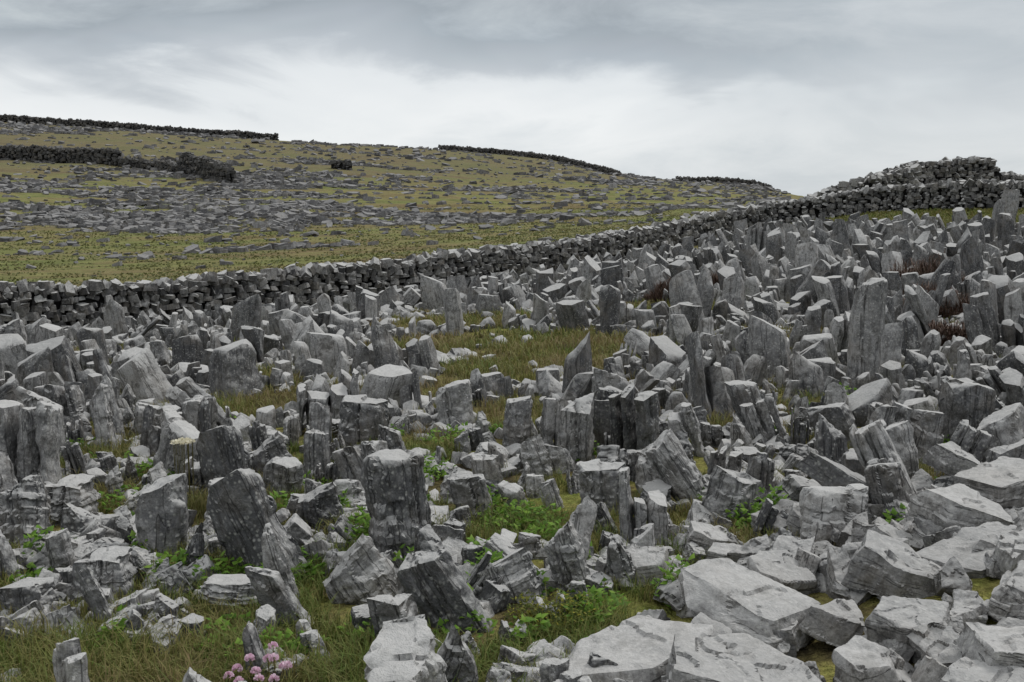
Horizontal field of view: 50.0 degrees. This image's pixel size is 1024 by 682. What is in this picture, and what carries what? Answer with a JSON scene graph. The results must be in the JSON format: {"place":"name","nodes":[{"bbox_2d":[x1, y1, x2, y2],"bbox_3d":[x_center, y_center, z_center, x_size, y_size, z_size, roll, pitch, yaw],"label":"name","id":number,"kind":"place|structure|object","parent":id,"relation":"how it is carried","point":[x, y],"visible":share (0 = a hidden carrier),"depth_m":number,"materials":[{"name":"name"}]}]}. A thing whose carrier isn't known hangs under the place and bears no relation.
{"place":"outdoors","nodes":[
{"label":"outdoors","id":0,"kind":"place"},
{"bbox_2d":[0,121,790,276],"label":"limestone pavement","id":1,"kind":"structure","parent":0,"point":[180,218],"depth_m":147.12,"materials":[{"name":"grey stone"}]},
{"bbox_2d":[0,122,999,681],"bbox_3d":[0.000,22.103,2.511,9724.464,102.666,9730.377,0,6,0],"label":"ground","id":2,"kind":"structure","parent":0,"point":[818,652],"depth_m":109.25,"materials":[{"name":"green plant"}]},
{"bbox_2d":[0,144,121,165],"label":"hillside wall","id":3,"kind":"structure","parent":2,"relation":"on","point":[35,149],"depth_m":203.97,"materials":[{"name":"stone"}]},
{"bbox_2d":[1,149,120,165],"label":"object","id":4,"kind":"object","parent":2,"relation":"on","point":[60,154],"visible":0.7,"depth_m":204.56,"materials":[{"name":"grey stone"}]},
{"bbox_2d":[0,114,278,139],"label":"hillside wall","id":5,"kind":"structure","parent":2,"relation":"on","point":[136,126],"depth_m":295.20,"materials":[{"name":"stone"}]},
{"bbox_2d":[1,117,277,139],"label":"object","id":6,"kind":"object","parent":2,"relation":"on","point":[124,126],"visible":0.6,"depth_m":295.02,"materials":[{"name":"grey stone"}]},
{"bbox_2d":[115,156,187,173],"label":"hillside wall","id":7,"kind":"structure","parent":2,"relation":"on","point":[140,162],"depth_m":196.41,"materials":[{"name":"stone"}]},
{"bbox_2d":[170,437,194,506],"bbox_3d":[-1.921,0.775,6.429,0.142,0.435,0.148,0,6,0],"label":"white umbel flower","id":8,"kind":"object","parent":2,"relation":"on","point":[186,440],"visible":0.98,"depth_m":6.41,"materials":[{"name":"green plant"}]},
{"bbox_2d":[174,151,236,182],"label":"hillside wall","id":9,"kind":"structure","parent":2,"relation":"on","point":[209,167],"depth_m":182.29,"materials":[{"name":"stone"}]},
{"bbox_2d":[223,641,291,681],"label":"sea thrift flowers","id":10,"kind":"object","parent":2,"relation":"on","point":[281,665],"visible":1,"depth_m":3.86,"materials":[{"name":"pink plant"}]},
{"bbox_2d":[329,159,351,169],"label":"hillside wall","id":11,"kind":"structure","parent":2,"relation":"on","point":[347,162],"depth_m":218.20,"materials":[{"name":"stone"}]},
{"bbox_2d":[331,163,351,169],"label":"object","id":12,"kind":"object","parent":2,"relation":"on","point":[340,165],"visible":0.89,"depth_m":218.63,"materials":[{"name":"grey stone"}]},
{"bbox_2d":[0,200,733,286],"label":"hillside grass","id":13,"kind":"structure","parent":2,"relation":"on","point":[175,276],"depth_m":76.82,"materials":[{"name":"green plant"}]},
{"bbox_2d":[2,382,949,665],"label":"broadleaf weeds","id":14,"kind":"object","parent":2,"relation":"on","point":[398,554],"visible":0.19,"depth_m":5.21,"materials":[{"name":"green plant"}]},
{"bbox_2d":[0,249,1015,681],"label":"stone rubble","id":15,"kind":"object","parent":2,"relation":"on","point":[492,597],"visible":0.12,"depth_m":5.45,"materials":[{"name":"stone"}]},
{"bbox_2d":[0,189,1023,681],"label":"standing stones","id":16,"kind":"object","parent":2,"relation":"on","point":[806,267],"visible":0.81,"depth_m":7.92,"materials":[{"name":"stone"}]},
{"bbox_2d":[0,207,1023,681],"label":"grass","id":17,"kind":"structure","parent":2,"relation":"on","point":[36,663],"depth_m":4.88,"materials":[{"name":"green plant"}]},
{"bbox_2d":[0,178,1023,327],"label":"dry stone wall","id":18,"kind":"structure","parent":2,"relation":"on","point":[18,293],"depth_m":34.36,"materials":[{"name":"stone"}]},
{"bbox_2d":[0,186,1023,325],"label":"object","id":19,"kind":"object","parent":2,"relation":"on","point":[140,296],"visible":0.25,"depth_m":34.23,"materials":[{"name":"grey stone"}]},
{"bbox_2d":[441,148,602,171],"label":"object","id":20,"kind":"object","parent":2,"relation":"on","point":[489,152],"visible":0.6,"depth_m":317.79,"materials":[{"name":"grey stone"}]},
{"bbox_2d":[438,145,621,173],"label":"hillside wall","id":21,"kind":"structure","parent":2,"relation":"on","point":[603,168],"depth_m":318.09,"materials":[{"name":"stone"}]},
{"bbox_2d":[503,586,602,637],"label":"leafy plants","id":22,"kind":"object","parent":2,"relation":"on","point":[526,606],"visible":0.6,"depth_m":4.59,"materials":[{"name":"green plant"}]},
{"bbox_2d":[642,273,694,303],"bbox_3d":[3.193,-1.056,20.998,1.744,0.744,1.453,0,6,0],"label":"heather shrub","id":23,"kind":"object","parent":2,"relation":"on","point":[658,294],"visible":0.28,"depth_m":20.93,"materials":[{"name":"brown plant"}]},
{"bbox_2d":[711,268,719,285],"bbox_3d":[4.192,-1.191,22.528,1.462,0.631,1.212,0,6,0],"label":"heather shrub","id":24,"kind":"object","parent":2,"relation":"on","point":[715,279],"visible":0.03,"depth_m":22.38,"materials":[{"name":"brown plant"}]},
{"bbox_2d":[675,176,771,186],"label":"hillside wall","id":25,"kind":"structure","parent":2,"relation":"on","point":[720,179],"depth_m":301.46,"materials":[{"name":"stone"}]},
{"bbox_2d":[566,441,1023,681],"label":"fallen slab heap","id":26,"kind":"object","parent":2,"relation":"on","point":[752,610],"visible":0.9,"depth_m":4.31,"materials":[{"name":"stone"}]},
{"bbox_2d":[803,163,922,197],"bbox_3d":[17.299,-7.239,54.003,6.285,3.035,2.815,-1,7,-10],"label":"ruined stone rampart","id":27,"kind":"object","parent":2,"relation":"on","point":[911,174],"visible":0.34,"depth_m":53.36,"materials":[{"name":"stone"}]},
{"bbox_2d":[881,251,968,294],"bbox_3d":[7.298,-1.187,19.599,2.376,0.944,1.986,0,6,0],"label":"heather shrub","id":28,"kind":"object","parent":2,"relation":"on","point":[922,268],"visible":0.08,"depth_m":19.44,"materials":[{"name":"brown plant"}]},
{"bbox_2d":[903,281,969,318],"bbox_3d":[6.184,-0.594,16.033,1.697,0.605,1.383,0,6,0],"label":"heather shrub","id":29,"kind":"object","parent":2,"relation":"on","point":[946,314],"visible":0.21,"depth_m":15.71,"materials":[{"name":"brown plant"}]},
{"bbox_2d":[922,319,967,345],"bbox_3d":[4.996,-0.062,12.681,1.108,0.435,1.000,3,7,22],"label":"heather shrub","id":30,"kind":"object","parent":2,"relation":"on","point":[950,330],"visible":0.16,"depth_m":12.54,"materials":[{"name":"brown plant"}]},
{"bbox_2d":[889,156,1023,184],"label":"ruined stone rampart","id":31,"kind":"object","parent":2,"relation":"on","point":[957,168],"visible":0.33,"depth_m":56.08,"materials":[{"name":"stone"}]},
{"bbox_2d":[0,0,1023,195],"label":"sky","id":32,"kind":"structure","parent":0,"point":[796,97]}
]}

